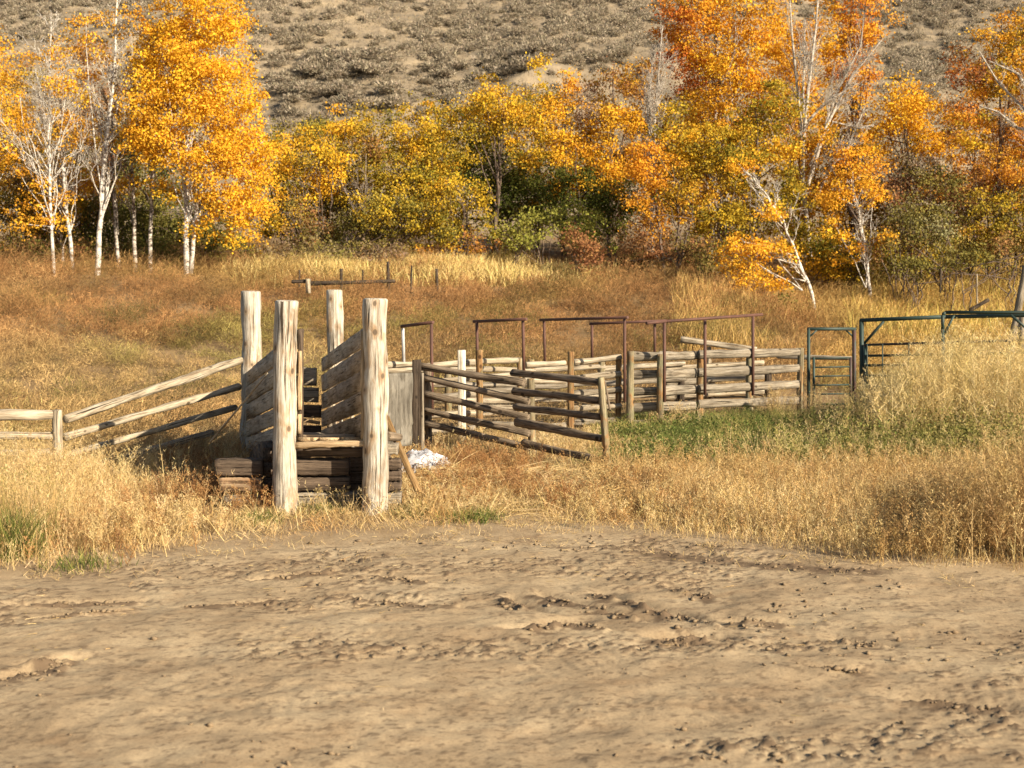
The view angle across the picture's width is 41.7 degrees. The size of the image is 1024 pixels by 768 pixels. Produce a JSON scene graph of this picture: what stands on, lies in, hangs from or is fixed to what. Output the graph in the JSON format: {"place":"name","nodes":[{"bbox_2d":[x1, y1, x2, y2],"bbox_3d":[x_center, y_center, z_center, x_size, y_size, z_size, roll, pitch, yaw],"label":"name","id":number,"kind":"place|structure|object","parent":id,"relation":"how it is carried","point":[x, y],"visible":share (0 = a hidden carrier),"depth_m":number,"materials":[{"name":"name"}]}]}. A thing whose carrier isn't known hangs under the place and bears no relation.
{"place":"outdoors","nodes":[
{"label":"outdoors","id":0,"kind":"place"},
{"bbox_2d":[0,223,1023,767],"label":"ground","id":1,"kind":"structure","parent":0,"point":[110,697],"depth_m":13.04,"materials":[{"name":"soil"}]},
{"bbox_2d":[0,23,28,214],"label":"aspen tree","id":2,"kind":"object","parent":1,"relation":"on","point":[9,79],"visible":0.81,"depth_m":56.45,"materials":[{"name":"orange plant"}]},
{"bbox_2d":[0,170,95,256],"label":"shrub","id":3,"kind":"object","parent":1,"relation":"on","point":[6,202],"visible":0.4,"depth_m":59.42,"materials":[{"name":"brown plant"}]},
{"bbox_2d":[0,10,108,275],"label":"aspen tree","id":4,"kind":"object","parent":1,"relation":"on","point":[50,221],"visible":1,"depth_m":53.77,"materials":[{"name":"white plant"}]},
{"bbox_2d":[0,128,108,250],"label":"broadleaf tree","id":5,"kind":"object","parent":1,"relation":"on","point":[12,178],"visible":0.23,"depth_m":63.80,"materials":[{"name":"brown plant"}]},
{"bbox_2d":[35,150,83,269],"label":"aspen tree","id":6,"kind":"object","parent":1,"relation":"on","point":[60,232],"visible":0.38,"depth_m":56.60,"materials":[{"name":"orange plant"}]},
{"bbox_2d":[0,33,130,250],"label":"tree","id":7,"kind":"object","parent":1,"relation":"on","point":[31,71],"visible":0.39,"depth_m":61.90,"materials":[{"name":"brown plant"}]},
{"bbox_2d":[15,12,122,270],"bbox_3d":[-18.496,-9.683,55.103,3.638,10.640,4.172,2,6,23],"label":"aspen tree","id":8,"kind":"object","parent":1,"relation":"on","point":[66,199],"visible":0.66,"depth_m":55.27,"materials":[{"name":"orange plant"}]},
{"bbox_2d":[0,228,137,265],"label":"shrub","id":9,"kind":"object","parent":1,"relation":"on","point":[35,246],"visible":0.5,"depth_m":56.98,"materials":[{"name":"brown plant"}]},
{"bbox_2d":[52,158,158,262],"bbox_3d":[-18.157,-7.623,60.435,5.164,5.071,3.673,0,5,0],"label":"shrub","id":10,"kind":"object","parent":1,"relation":"on","point":[88,218],"visible":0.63,"depth_m":60.19,"materials":[{"name":"green plant"}]},
{"bbox_2d":[72,65,149,268],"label":"aspen tree","id":11,"kind":"object","parent":1,"relation":"on","point":[115,210],"visible":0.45,"depth_m":55.86,"materials":[{"name":"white plant"}]},
{"bbox_2d":[68,0,166,274],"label":"aspen tree","id":12,"kind":"object","parent":1,"relation":"on","point":[102,179],"visible":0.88,"depth_m":54.17,"materials":[{"name":"white plant"}]},
{"bbox_2d":[0,357,242,470],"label":"rail fence","id":13,"kind":"object","parent":1,"relation":"on","point":[55,416],"visible":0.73,"depth_m":23.21,"materials":[{"name":"wood"}]},
{"bbox_2d":[81,27,172,272],"bbox_3d":[-15.801,-9.505,55.518,3.873,10.231,4.444,-2,6,-22],"label":"aspen tree","id":14,"kind":"object","parent":1,"relation":"on","point":[122,183],"visible":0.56,"depth_m":55.28,"materials":[{"name":"yellow plant"}]},
{"bbox_2d":[71,123,221,249],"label":"broadleaf tree","id":15,"kind":"object","parent":1,"relation":"on","point":[139,201],"visible":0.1,"depth_m":63.93,"materials":[{"name":"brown plant"}]},
{"bbox_2d":[87,19,211,272],"bbox_3d":[-14.572,-9.662,55.036,4.589,10.610,3.629,-5,7,-41],"label":"aspen tree","id":16,"kind":"object","parent":1,"relation":"on","point":[152,175],"visible":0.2,"depth_m":55.32,"materials":[{"name":"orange plant"}]},
{"bbox_2d":[118,191,250,258],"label":"shrub","id":17,"kind":"object","parent":1,"relation":"on","point":[174,224],"visible":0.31,"depth_m":60.42,"materials":[{"name":"green plant"}]},
{"bbox_2d":[109,225,265,270],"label":"shrub","id":18,"kind":"object","parent":1,"relation":"on","point":[166,242],"visible":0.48,"depth_m":57.51,"materials":[{"name":"green plant"}]},
{"bbox_2d":[108,0,296,273],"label":"aspen tree","id":19,"kind":"object","parent":1,"relation":"on","point":[181,82],"visible":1,"depth_m":53.78,"materials":[{"name":"yellow plant"}]},
{"bbox_2d":[248,117,311,250],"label":"broadleaf tree","id":20,"kind":"object","parent":1,"relation":"on","point":[264,232],"visible":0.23,"depth_m":63.38,"materials":[{"name":"yellow plant"}]},
{"bbox_2d":[257,119,356,251],"bbox_3d":[-9.046,-8.458,59.403,4.538,6.439,2.958,0,5,0],"label":"shrub","id":21,"kind":"object","parent":1,"relation":"on","point":[322,159],"visible":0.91,"depth_m":59.25,"materials":[{"name":"yellow plant"}]},
{"bbox_2d":[214,290,402,516],"bbox_3d":[-3.847,0.178,23.231,2.765,3.506,8.136,-1,5,-14],"label":"loading chute","id":22,"kind":"object","parent":1,"relation":"on","point":[357,381],"visible":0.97,"depth_m":20.14,"materials":[{"name":"brown wood"}]},
{"bbox_2d":[276,195,342,257],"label":"shrub","id":23,"kind":"object","parent":1,"relation":"on","point":[305,230],"visible":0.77,"depth_m":57.34,"materials":[{"name":"brown plant"}]},
{"bbox_2d":[268,111,376,248],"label":"broadleaf tree","id":24,"kind":"object","parent":1,"relation":"on","point":[310,121],"visible":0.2,"depth_m":64.00,"materials":[{"name":"yellow plant"}]},
{"bbox_2d":[256,231,415,268],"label":"shrub","id":25,"kind":"object","parent":1,"relation":"on","point":[335,252],"visible":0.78,"depth_m":55.66,"materials":[{"name":"green plant"}]},
{"bbox_2d":[300,101,385,250],"bbox_3d":[-7.546,-9.027,60.606,4.472,7.295,3.741,0,5,0],"label":"shrub","id":26,"kind":"object","parent":1,"relation":"on","point":[336,131],"visible":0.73,"depth_m":60.22,"materials":[{"name":"yellow plant"}]},
{"bbox_2d":[291,279,394,292],"bbox_3d":[-6.138,-3.566,48.901,3.754,0.535,0.289,0,5,-3],"label":"rail fence","id":27,"kind":"object","parent":1,"relation":"on","point":[309,283],"visible":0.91,"depth_m":48.87,"materials":[{"name":"wood"}]},
{"bbox_2d":[340,166,385,243],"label":"dead shrub","id":28,"kind":"object","parent":1,"relation":"on","point":[355,184],"visible":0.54,"depth_m":58.05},
{"bbox_2d":[327,100,413,244],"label":"broadleaf tree","id":29,"kind":"object","parent":1,"relation":"on","point":[370,148],"visible":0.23,"depth_m":63.91,"materials":[{"name":"yellow plant"}]},
{"bbox_2d":[315,173,467,257],"bbox_3d":[-5.095,-6.870,57.015,6.491,4.247,3.905,0,5,0],"label":"shrub","id":30,"kind":"object","parent":1,"relation":"on","point":[412,207],"visible":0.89,"depth_m":56.75,"materials":[{"name":"green plant"}]},
{"bbox_2d":[388,373,412,445],"bbox_3d":[-2.086,0.481,24.916,0.611,1.375,0.090,-3,6,-32],"label":"plywood sheet","id":31,"kind":"object","parent":1,"relation":"on","point":[400,400],"visible":0.74,"depth_m":24.94,"materials":[{"name":"wood"}]},
{"bbox_2d":[388,415,422,493],"bbox_3d":[-1.659,1.067,20.330,0.751,1.154,0.078,4,6,37],"label":"loose plank","id":32,"kind":"object","parent":1,"relation":"on","point":[408,468],"visible":0.72,"depth_m":20.28,"materials":[{"name":"wood"}]},
{"bbox_2d":[349,90,473,249],"bbox_3d":[-4.295,-9.050,59.366,5.742,7.730,4.339,0,5,0],"label":"shrub","id":33,"kind":"object","parent":1,"relation":"on","point":[421,161],"visible":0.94,"depth_m":58.97,"materials":[{"name":"yellow plant"}]},
{"bbox_2d":[412,359,423,449],"bbox_3d":[-1.820,0.543,25.811,0.224,2.018,1.012,-1,5,-6],"label":"post pair","id":34,"kind":"object","parent":1,"relation":"on","point":[418,405],"visible":0.81,"depth_m":25.67,"materials":[{"name":"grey wood"}]},
{"bbox_2d":[401,448,450,472],"bbox_3d":[-1.560,1.341,23.830,1.011,0.365,1.065,1,5,7],"label":"plastic sheet","id":35,"kind":"object","parent":1,"relation":"on","point":[416,456],"visible":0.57,"depth_m":23.50,"materials":[{"name":"plastic"}]},
{"bbox_2d":[395,97,480,254],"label":"broadleaf tree","id":36,"kind":"object","parent":1,"relation":"on","point":[445,144],"visible":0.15,"depth_m":64.11,"materials":[{"name":"yellow plant"}]},
{"bbox_2d":[409,224,508,257],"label":"shrub","id":37,"kind":"object","parent":1,"relation":"on","point":[479,247],"visible":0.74,"depth_m":56.71,"materials":[{"name":"brown plant"}]},
{"bbox_2d":[425,170,504,257],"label":"shrub","id":38,"kind":"object","parent":1,"relation":"on","point":[449,233],"visible":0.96,"depth_m":56.33,"materials":[{"name":"yellow plant"}]},
{"bbox_2d":[472,317,527,370],"bbox_3d":[-0.261,-0.699,28.758,0.095,1.496,1.663,-5,7,-44],"label":"pipe frame","id":39,"kind":"object","parent":1,"relation":"on","point":[522,320],"visible":0.66,"depth_m":28.37,"materials":[{"name":"metal"}]},
{"bbox_2d":[448,66,557,251],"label":"broadleaf tree","id":40,"kind":"object","parent":1,"relation":"on","point":[514,108],"visible":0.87,"depth_m":59.13,"materials":[{"name":"yellow plant"}]},
{"bbox_2d":[453,94,552,251],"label":"broadleaf tree","id":41,"kind":"object","parent":1,"relation":"on","point":[510,219],"visible":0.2,"depth_m":63.90,"materials":[{"name":"yellow plant"}]},
{"bbox_2d":[388,350,621,440],"bbox_3d":[0.137,0.302,28.794,5.650,2.228,1.483,-2,6,-24],"label":"rail fence","id":42,"kind":"object","parent":1,"relation":"on","point":[462,362],"visible":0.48,"depth_m":29.31,"materials":[{"name":"grey wood"}]},
{"bbox_2d":[400,321,434,415],"bbox_3d":[-1.961,-0.353,27.883,0.103,1.956,1.102,-4,7,-40],"label":"pipe frame","id":43,"kind":"object","parent":42,"relation":"attached to","point":[431,323],"visible":0.9,"depth_m":27.54,"materials":[{"name":"metal"}]},
{"bbox_2d":[0,224,1023,455],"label":"brush","id":44,"kind":"object","parent":1,"relation":"on","point":[206,266],"visible":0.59,"depth_m":44.86,"materials":[{"name":"brown plant"}]},
{"bbox_2d":[0,317,1023,716],"bbox_3d":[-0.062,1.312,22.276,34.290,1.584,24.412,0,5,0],"label":"dry grass","id":45,"kind":"structure","parent":1,"relation":"on","point":[734,517],"depth_m":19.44,"materials":[{"name":"plant"}]},
{"bbox_2d":[0,378,1023,574],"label":"green grass","id":46,"kind":"structure","parent":1,"relation":"on","point":[689,430],"depth_m":25.20,"materials":[{"name":"plant"}]},
{"bbox_2d":[0,535,1023,767],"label":"dirt clods","id":47,"kind":"object","parent":1,"relation":"on","point":[682,728],"visible":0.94,"depth_m":13.72,"materials":[{"name":"soil"}]},
{"bbox_2d":[421,363,610,465],"bbox_3d":[0.197,0.723,25.199,4.744,2.085,1.016,5,7,41],"label":"rail fence","id":48,"kind":"object","parent":1,"relation":"on","point":[529,424],"visible":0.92,"depth_m":25.39,"materials":[{"name":"wood"}]},
{"bbox_2d":[474,204,576,264],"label":"shrub","id":49,"kind":"object","parent":1,"relation":"on","point":[521,229],"visible":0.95,"depth_m":56.60,"materials":[{"name":"green plant"}]},
{"bbox_2d":[492,52,603,255],"bbox_3d":[1.727,-10.776,64.009,4.532,10.092,4.393,-4,7,-38],"label":"broadleaf tree","id":50,"kind":"object","parent":1,"relation":"on","point":[543,84],"visible":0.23,"depth_m":63.85,"materials":[{"name":"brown plant"}]},
{"bbox_2d":[528,68,590,261],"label":"broadleaf tree","id":51,"kind":"object","parent":1,"relation":"on","point":[563,137],"visible":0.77,"depth_m":60.87,"materials":[{"name":"yellow plant"}]},
{"bbox_2d":[486,154,645,253],"bbox_3d":[2.594,-7.765,60.203,7.881,5.290,4.062,0,5,0],"label":"shrub","id":52,"kind":"object","parent":1,"relation":"on","point":[596,200],"visible":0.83,"depth_m":60.14,"materials":[{"name":"green plant"}]},
{"bbox_2d":[388,359,770,415],"bbox_3d":[1.820,0.155,33.571,10.421,1.661,0.680,-2,5,-19],"label":"rail fence","id":53,"kind":"object","parent":1,"relation":"on","point":[603,367],"visible":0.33,"depth_m":33.77,"materials":[{"name":"grey wood"}]},
{"bbox_2d":[548,221,614,278],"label":"shrub","id":54,"kind":"object","parent":1,"relation":"on","point":[585,243],"visible":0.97,"depth_m":53.38,"materials":[{"name":"brown plant"}]},
{"bbox_2d":[539,316,628,401],"bbox_3d":[1.599,-0.654,30.475,0.101,1.882,3.191,-4,6,-35],"label":"pipe frame","id":55,"kind":"object","parent":1,"relation":"on","point":[624,318],"visible":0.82,"depth_m":29.61,"materials":[{"name":"metal"}]},
{"bbox_2d":[545,72,638,252],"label":"broadleaf tree","id":56,"kind":"object","parent":1,"relation":"on","point":[589,133],"visible":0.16,"depth_m":64.91,"materials":[{"name":"brown plant"}]},
{"bbox_2d":[546,197,640,271],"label":"shrub","id":57,"kind":"object","parent":1,"relation":"on","point":[595,227],"visible":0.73,"depth_m":57.13,"materials":[{"name":"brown plant"}]},
{"bbox_2d":[555,56,669,260],"bbox_3d":[4.628,-10.087,61.442,5.491,9.469,3.991,0,5,0],"label":"broadleaf tree","id":58,"kind":"object","parent":1,"relation":"on","point":[610,171],"visible":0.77,"depth_m":60.92,"materials":[{"name":"yellow plant"}]},
{"bbox_2d":[213,223,1023,366],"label":"tall pale grass","id":59,"kind":"structure","parent":1,"relation":"on","point":[508,267],"depth_m":52.60,"materials":[{"name":"plant"}]},
{"bbox_2d":[589,319,666,357],"bbox_3d":[2.878,-1.118,33.303,1.924,0.991,0.207,1,5,12],"label":"pipe frame","id":60,"kind":"object","parent":1,"relation":"on","point":[629,322],"visible":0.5,"depth_m":33.23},
{"bbox_2d":[608,55,696,249],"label":"broadleaf tree","id":61,"kind":"object","parent":1,"relation":"on","point":[644,138],"visible":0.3,"depth_m":64.98,"materials":[{"name":"brown plant"}]},
{"bbox_2d":[622,24,690,250],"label":"dead tree","id":62,"kind":"object","parent":1,"relation":"on","point":[650,100],"visible":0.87,"depth_m":55.24,"materials":[{"name":"plant"}]},
{"bbox_2d":[614,137,721,278],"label":"broadleaf tree","id":63,"kind":"object","parent":1,"relation":"on","point":[637,168],"visible":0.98,"depth_m":54.37,"materials":[{"name":"brown plant"}]},
{"bbox_2d":[610,249,741,277],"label":"shrub","id":64,"kind":"object","parent":1,"relation":"on","point":[637,263],"visible":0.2,"depth_m":56.44,"materials":[{"name":"brown plant"}]},
{"bbox_2d":[626,348,804,424],"bbox_3d":[4.802,0.165,31.370,5.126,2.039,0.733,-3,6,-33],"label":"rail fence","id":65,"kind":"object","parent":1,"relation":"on","point":[632,391],"visible":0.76,"depth_m":31.27,"materials":[{"name":"grey wood"}]},
{"bbox_2d":[645,313,762,401],"bbox_3d":[4.323,-0.610,30.683,3.821,1.933,0.379,-4,7,-39],"label":"pipe frame","id":66,"kind":"object","parent":65,"relation":"attached to","point":[705,319],"visible":1,"depth_m":30.93,"materials":[{"name":"metal"}]},
{"bbox_2d":[680,336,756,363],"bbox_3d":[5.471,-0.539,35.671,2.016,1.461,0.326,0,5,5],"label":"propped pole","id":67,"kind":"object","parent":1,"relation":"on","point":[698,341],"visible":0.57,"depth_m":35.51,"materials":[{"name":"wood"}]},
{"bbox_2d":[681,235,770,289],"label":"shrub","id":68,"kind":"object","parent":1,"relation":"on","point":[701,261],"visible":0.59,"depth_m":53.47,"materials":[{"name":"brown plant"}]},
{"bbox_2d":[665,80,789,256],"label":"broadleaf tree","id":69,"kind":"object","parent":1,"relation":"on","point":[765,182],"visible":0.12,"depth_m":65.25,"materials":[{"name":"brown plant"}]},
{"bbox_2d":[640,0,830,257],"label":"broadleaf tree","id":70,"kind":"object","parent":1,"relation":"on","point":[717,66],"visible":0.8,"depth_m":60.48,"materials":[{"name":"orange plant"}]},
{"bbox_2d":[639,77,846,286],"bbox_3d":[9.443,-8.164,55.434,9.306,8.840,4.453,0,5,0],"label":"broadleaf tree","id":71,"kind":"object","parent":1,"relation":"on","point":[755,150],"visible":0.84,"depth_m":55.14,"materials":[{"name":"yellow plant"}]},
{"bbox_2d":[707,154,815,307],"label":"birch tree","id":72,"kind":"object","parent":1,"relation":"on","point":[762,250],"visible":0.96,"depth_m":50.53,"materials":[{"name":"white plant"}]},
{"bbox_2d":[749,6,861,263],"bbox_3d":[14.199,-11.687,64.036,6.017,12.592,4.226,0,5,0],"label":"broadleaf tree","id":73,"kind":"object","parent":1,"relation":"on","point":[815,180],"visible":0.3,"depth_m":63.87,"materials":[{"name":"brown plant"}]},
{"bbox_2d":[759,0,883,262],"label":"dead tree","id":74,"kind":"object","parent":1,"relation":"on","point":[808,65],"visible":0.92,"depth_m":57.01,"materials":[{"name":"white wood"}]},
{"bbox_2d":[779,221,880,297],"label":"shrub","id":75,"kind":"object","parent":1,"relation":"on","point":[811,268],"visible":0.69,"depth_m":55.61,"materials":[{"name":"brown plant"}]},
{"bbox_2d":[807,327,855,411],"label":"walk gate","id":76,"kind":"structure","parent":1,"relation":"on","point":[852,371],"depth_m":32.79,"materials":[{"name":"metal"}]},
{"bbox_2d":[801,108,898,293],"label":"broadleaf tree","id":77,"kind":"object","parent":1,"relation":"on","point":[846,154],"visible":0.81,"depth_m":56.21,"materials":[{"name":"brown plant"}]},
{"bbox_2d":[794,0,911,269],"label":"broadleaf tree","id":78,"kind":"object","parent":1,"relation":"on","point":[868,37],"visible":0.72,"depth_m":59.80,"materials":[{"name":"brown plant"}]},
{"bbox_2d":[811,105,897,253],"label":"broadleaf tree","id":79,"kind":"object","parent":1,"relation":"on","point":[851,231],"visible":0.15,"depth_m":64.21,"materials":[{"name":"brown plant"}]},
{"bbox_2d":[810,163,899,298],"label":"birch tree","id":80,"kind":"object","parent":1,"relation":"on","point":[858,206],"visible":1,"depth_m":53.57,"materials":[{"name":"white plant"}]},
{"bbox_2d":[807,240,905,291],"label":"shrub","id":81,"kind":"object","parent":1,"relation":"on","point":[862,266],"visible":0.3,"depth_m":56.54,"materials":[{"name":"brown plant"}]},
{"bbox_2d":[845,64,964,278],"bbox_3d":[17.186,-8.898,58.634,5.233,9.847,3.618,2,5,17],"label":"broadleaf tree","id":82,"kind":"object","parent":1,"relation":"on","point":[917,106],"visible":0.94,"depth_m":58.06,"materials":[{"name":"brown plant"}]},
{"bbox_2d":[860,181,972,307],"bbox_3d":[16.030,-5.464,53.878,4.635,5.316,3.046,0,5,0],"label":"shrub","id":83,"kind":"object","parent":1,"relation":"on","point":[912,241],"visible":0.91,"depth_m":53.70,"materials":[{"name":"green plant"}]},
{"bbox_2d":[859,161,973,261],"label":"broadleaf tree","id":84,"kind":"object","parent":1,"relation":"on","point":[915,193],"visible":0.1,"depth_m":62.97,"materials":[{"name":"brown plant"}]},
{"bbox_2d":[855,149,979,287],"bbox_3d":[17.202,-6.959,57.545,4.811,6.203,3.290,0,5,0],"label":"shrub","id":85,"kind":"object","parent":1,"relation":"on","point":[903,179],"visible":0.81,"depth_m":57.38,"materials":[{"name":"green plant"}]},
{"bbox_2d":[860,228,999,291],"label":"shrub","id":86,"kind":"object","parent":1,"relation":"on","point":[955,239],"visible":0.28,"depth_m":56.68,"materials":[{"name":"green plant"}]},
{"bbox_2d":[859,314,1023,401],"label":"stock gate","id":87,"kind":"structure","parent":1,"relation":"on","point":[863,355],"depth_m":31.12,"materials":[{"name":"metal"}]},
{"bbox_2d":[890,175,996,279],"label":"shrub","id":88,"kind":"object","parent":1,"relation":"on","point":[942,197],"visible":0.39,"depth_m":58.42,"materials":[{"name":"green plant"}]},
{"bbox_2d":[879,231,1023,314],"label":"shrub","id":89,"kind":"object","parent":1,"relation":"on","point":[917,264],"visible":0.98,"depth_m":51.77,"materials":[{"name":"green plant"}]},
{"bbox_2d":[919,84,1017,249],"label":"broadleaf tree","id":90,"kind":"object","parent":1,"relation":"on","point":[955,157],"visible":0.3,"depth_m":64.01,"materials":[{"name":"brown plant"}]},
{"bbox_2d":[934,2,1023,283],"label":"broadleaf tree","id":91,"kind":"object","parent":1,"relation":"on","point":[979,71],"visible":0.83,"depth_m":57.92,"materials":[{"name":"brown plant"}]},
{"bbox_2d":[941,311,1023,383],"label":"stock gate","id":92,"kind":"structure","parent":1,"relation":"on","point":[944,313],"depth_m":28.39,"materials":[{"name":"metal"}]},
{"bbox_2d":[945,149,1023,290],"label":"shrub","id":93,"kind":"object","parent":1,"relation":"on","point":[999,176],"visible":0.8,"depth_m":57.29,"materials":[{"name":"brown plant"}]},
{"bbox_2d":[951,182,1023,289],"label":"shrub","id":94,"kind":"object","parent":1,"relation":"on","point":[996,200],"visible":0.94,"depth_m":56.22,"materials":[{"name":"green plant"}]},
{"bbox_2d":[956,214,1023,290],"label":"shrub","id":95,"kind":"object","parent":1,"relation":"on","point":[985,236],"visible":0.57,"depth_m":56.47,"materials":[{"name":"green plant"}]},
{"bbox_2d":[968,46,1023,258],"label":"broadleaf tree","id":96,"kind":"object","parent":1,"relation":"on","point":[995,143],"visible":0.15,"depth_m":64.08,"materials":[{"name":"brown plant"}]},
{"bbox_2d":[979,51,1023,147],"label":"dead tree","id":97,"kind":"object","parent":1,"relation":"on","point":[1021,107],"visible":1,"depth_m":55.09,"materials":[{"name":"white wood"}]},
{"bbox_2d":[1005,265,1023,383],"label":"leaning pole","id":98,"kind":"object","parent":1,"relation":"on","point":[1019,300],"visible":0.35,"depth_m":35.87,"materials":[{"name":"grey wood"}]},
{"bbox_2d":[0,0,1023,232],"bbox_3d":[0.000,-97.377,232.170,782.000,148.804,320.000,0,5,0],"label":"hill","id":99,"kind":"structure","parent":0,"point":[530,78],"depth_m":104.63,"materials":[{"name":"soil"}]},
{"bbox_2d":[356,59,397,75],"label":"sagebrush","id":100,"kind":"object","parent":99,"relation":"on","point":[376,67],"visible":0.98,"depth_m":101.16,"materials":[{"name":"plant"}]},
{"bbox_2d":[370,77,408,93],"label":"sagebrush","id":101,"kind":"object","parent":99,"relation":"on","point":[394,86],"visible":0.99,"depth_m":97.58,"materials":[{"name":"grey plant"}]},
{"bbox_2d":[382,93,413,108],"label":"sagebrush","id":102,"kind":"object","parent":99,"relation":"on","point":[392,101],"visible":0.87,"depth_m":95.79,"materials":[{"name":"grey plant"}]},
{"bbox_2d":[0,0,1023,219],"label":"hill scrub","id":103,"kind":"object","parent":99,"relation":"on","point":[476,30],"visible":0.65,"depth_m":112.97,"materials":[{"name":"green plant"}]},
{"bbox_2d":[519,39,553,53],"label":"sagebrush","id":104,"kind":"object","parent":99,"relation":"on","point":[531,46],"visible":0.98,"depth_m":104.56,"materials":[{"name":"grey plant"}]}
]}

